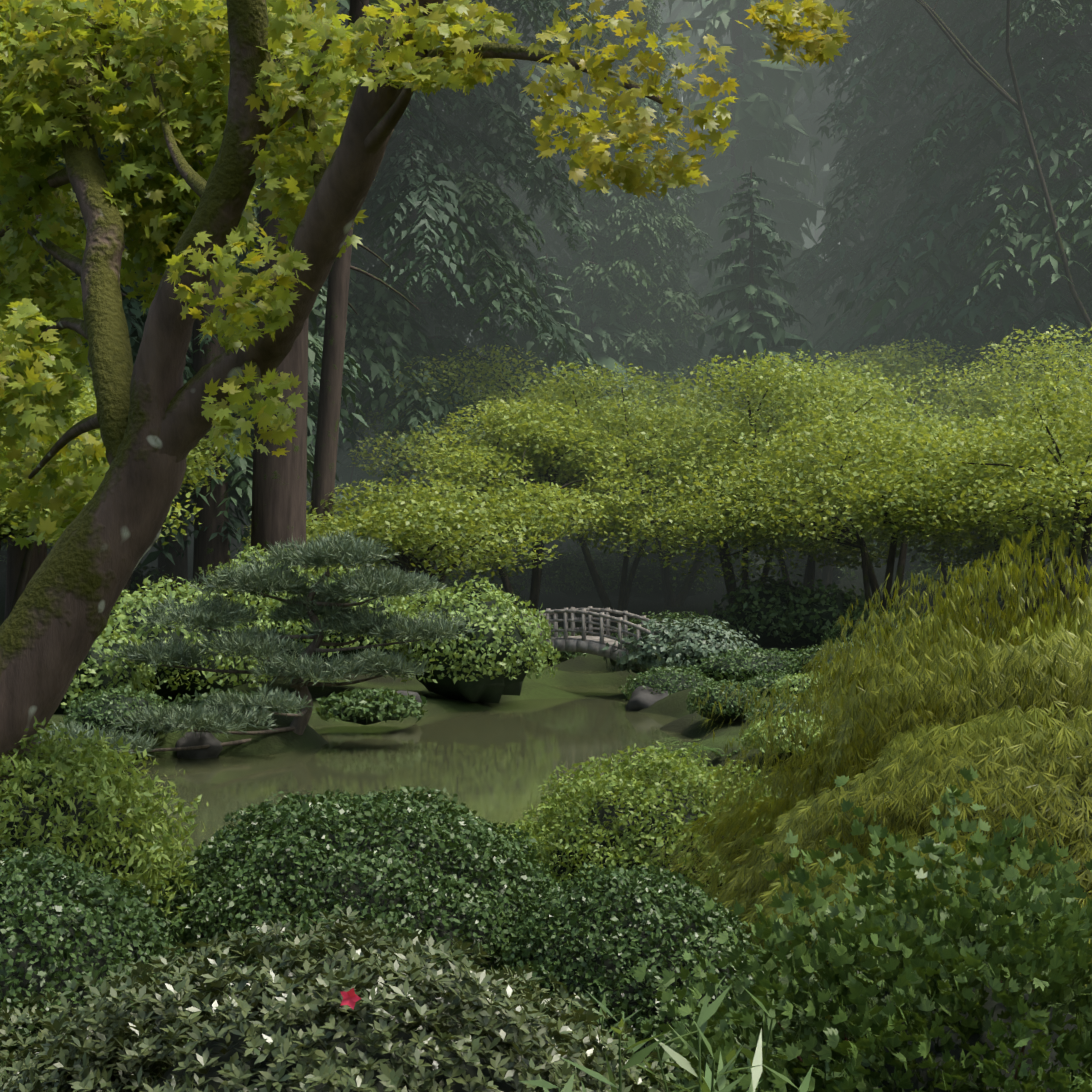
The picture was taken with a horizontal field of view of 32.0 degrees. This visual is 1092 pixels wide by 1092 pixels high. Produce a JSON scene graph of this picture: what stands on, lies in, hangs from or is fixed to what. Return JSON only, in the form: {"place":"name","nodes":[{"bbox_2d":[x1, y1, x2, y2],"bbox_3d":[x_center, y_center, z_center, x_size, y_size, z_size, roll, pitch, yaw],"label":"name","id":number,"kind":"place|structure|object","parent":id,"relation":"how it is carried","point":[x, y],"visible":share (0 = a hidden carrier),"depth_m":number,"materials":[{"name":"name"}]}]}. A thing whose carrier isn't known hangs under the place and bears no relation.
{"place":"outdoors","nodes":[
{"label":"outdoors","id":0,"kind":"place"},
{"bbox_2d":[0,904,683,1091],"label":"azalea leaves","id":1,"kind":"object","parent":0,"point":[287,1000],"visible":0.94,"depth_m":3.74,"materials":[{"name":"green plant"}]},
{"bbox_2d":[340,988,360,1009],"bbox_3d":[-0.343,0.796,3.352,0.038,0.040,0.008,0,0,1],"label":"flower","id":2,"kind":"object","parent":1,"relation":"attached to","point":[351,998],"visible":1,"depth_m":3.35,"materials":[{"name":"plant"}]},
{"bbox_2d":[71,671,742,850],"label":"pond water","id":3,"kind":"structure","parent":0,"point":[499,762],"depth_m":34.03,"materials":[{"name":"green liquid"}]},
{"bbox_2d":[0,481,1037,758],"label":"shrub","id":4,"kind":"object","parent":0,"point":[486,689],"visible":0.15,"depth_m":45.01,"materials":[{"name":"green plant"}]},
{"bbox_2d":[0,58,1091,1083],"bbox_3d":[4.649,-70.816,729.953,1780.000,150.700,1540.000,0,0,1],"label":"terrain","id":5,"kind":"structure","parent":0,"point":[567,673],"depth_m":47.49,"materials":[{"name":"green plant"}]},
{"bbox_2d":[4,0,419,664],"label":"tree trunks","id":6,"kind":"object","parent":5,"relation":"on","point":[278,496],"visible":0.17,"depth_m":59.59,"materials":[{"name":"brown plant"}]},
{"bbox_2d":[34,528,477,759],"bbox_3d":[-5.932,1.657,35.200,8.778,4.115,5.083,0,0,-37],"label":"pine","id":7,"kind":"object","parent":5,"relation":"on","point":[318,554],"depth_m":35.70,"materials":[{"name":"green plant"}]},
{"bbox_2d":[34,686,672,758],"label":"rocks","id":8,"kind":"object","parent":5,"relation":"on","point":[641,698],"visible":0.23,"depth_m":34.53,"materials":[{"name":"grey stone"}]},
{"bbox_2d":[217,0,489,36],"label":"fir crowns","id":9,"kind":"object","parent":5,"relation":"on","point":[346,3],"visible":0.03,"depth_m":66.38,"materials":[{"name":"green plant"}]},
{"bbox_2d":[0,0,852,784],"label":"maple","id":10,"kind":"object","parent":5,"relation":"on","point":[38,70],"depth_m":5.41,"materials":[{"name":"green plant"}]},
{"bbox_2d":[61,543,868,757],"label":"green shrubs","id":11,"kind":"object","parent":5,"relation":"on","point":[142,675],"visible":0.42,"depth_m":43.46,"materials":[{"name":"green plant"}]},
{"bbox_2d":[0,483,1054,739],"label":"dark shrubs","id":12,"kind":"object","parent":5,"relation":"on","point":[332,707],"visible":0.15,"depth_m":55.86,"materials":[{"name":"green plant"}]},
{"bbox_2d":[0,323,1091,626],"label":"maples","id":13,"kind":"object","parent":5,"relation":"on","point":[702,457],"depth_m":61.29,"materials":[{"name":"green plant"}]},
{"bbox_2d":[0,0,1091,601],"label":"forest conifer","id":14,"kind":"object","parent":5,"relation":"on","point":[800,128],"depth_m":85.10,"materials":[{"name":"green plant"}]},
{"bbox_2d":[0,687,1091,1091],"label":"shrub","id":15,"kind":"object","parent":5,"relation":"on","point":[506,1087],"visible":0.21,"depth_m":5.28,"materials":[{"name":"green plant"}]},
{"bbox_2d":[0,786,778,1090],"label":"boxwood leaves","id":16,"kind":"object","parent":15,"relation":"on","point":[545,906],"visible":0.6,"depth_m":5.41,"materials":[{"name":"green plant"}]},
{"bbox_2d":[0,716,803,943],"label":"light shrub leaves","id":17,"kind":"object","parent":15,"relation":"on","point":[55,762],"visible":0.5,"depth_m":5.65,"materials":[{"name":"green plant"}]},
{"bbox_2d":[623,765,1091,1091],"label":"leaves","id":18,"kind":"object","parent":15,"relation":"on","point":[930,967],"depth_m":3.76,"materials":[{"name":"green plant"}]},
{"bbox_2d":[521,606,660,671],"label":"footbridge","id":19,"kind":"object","parent":5,"relation":"on","point":[590,644],"depth_m":48.65,"materials":[{"name":"grey wood"}]},
{"bbox_2d":[602,615,760,672],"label":"juniper shrubs","id":20,"kind":"object","parent":5,"relation":"on","point":[652,645],"visible":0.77,"depth_m":47.39,"materials":[{"name":"green plant"}]},
{"bbox_2d":[518,974,852,1091],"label":"lance leaf plant","id":21,"kind":"object","parent":5,"relation":"on","point":[754,1064],"visible":0.54,"depth_m":3.49,"materials":[{"name":"green plant"}]},
{"bbox_2d":[642,737,748,756],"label":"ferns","id":22,"kind":"object","parent":5,"relation":"on","point":[708,749],"visible":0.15,"depth_m":33.37,"materials":[{"name":"green plant"}]},
{"bbox_2d":[648,517,1091,1075],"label":"weeping japanese maple","id":23,"kind":"object","parent":5,"relation":"on","point":[1037,666],"visible":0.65,"depth_m":6.72,"materials":[{"name":"green plant"}]},
{"bbox_2d":[915,0,1091,333],"bbox_3d":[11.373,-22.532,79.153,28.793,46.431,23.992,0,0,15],"label":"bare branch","id":24,"kind":"object","parent":5,"relation":"on","point":[978,67],"visible":1,"depth_m":79.41,"materials":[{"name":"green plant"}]}
]}

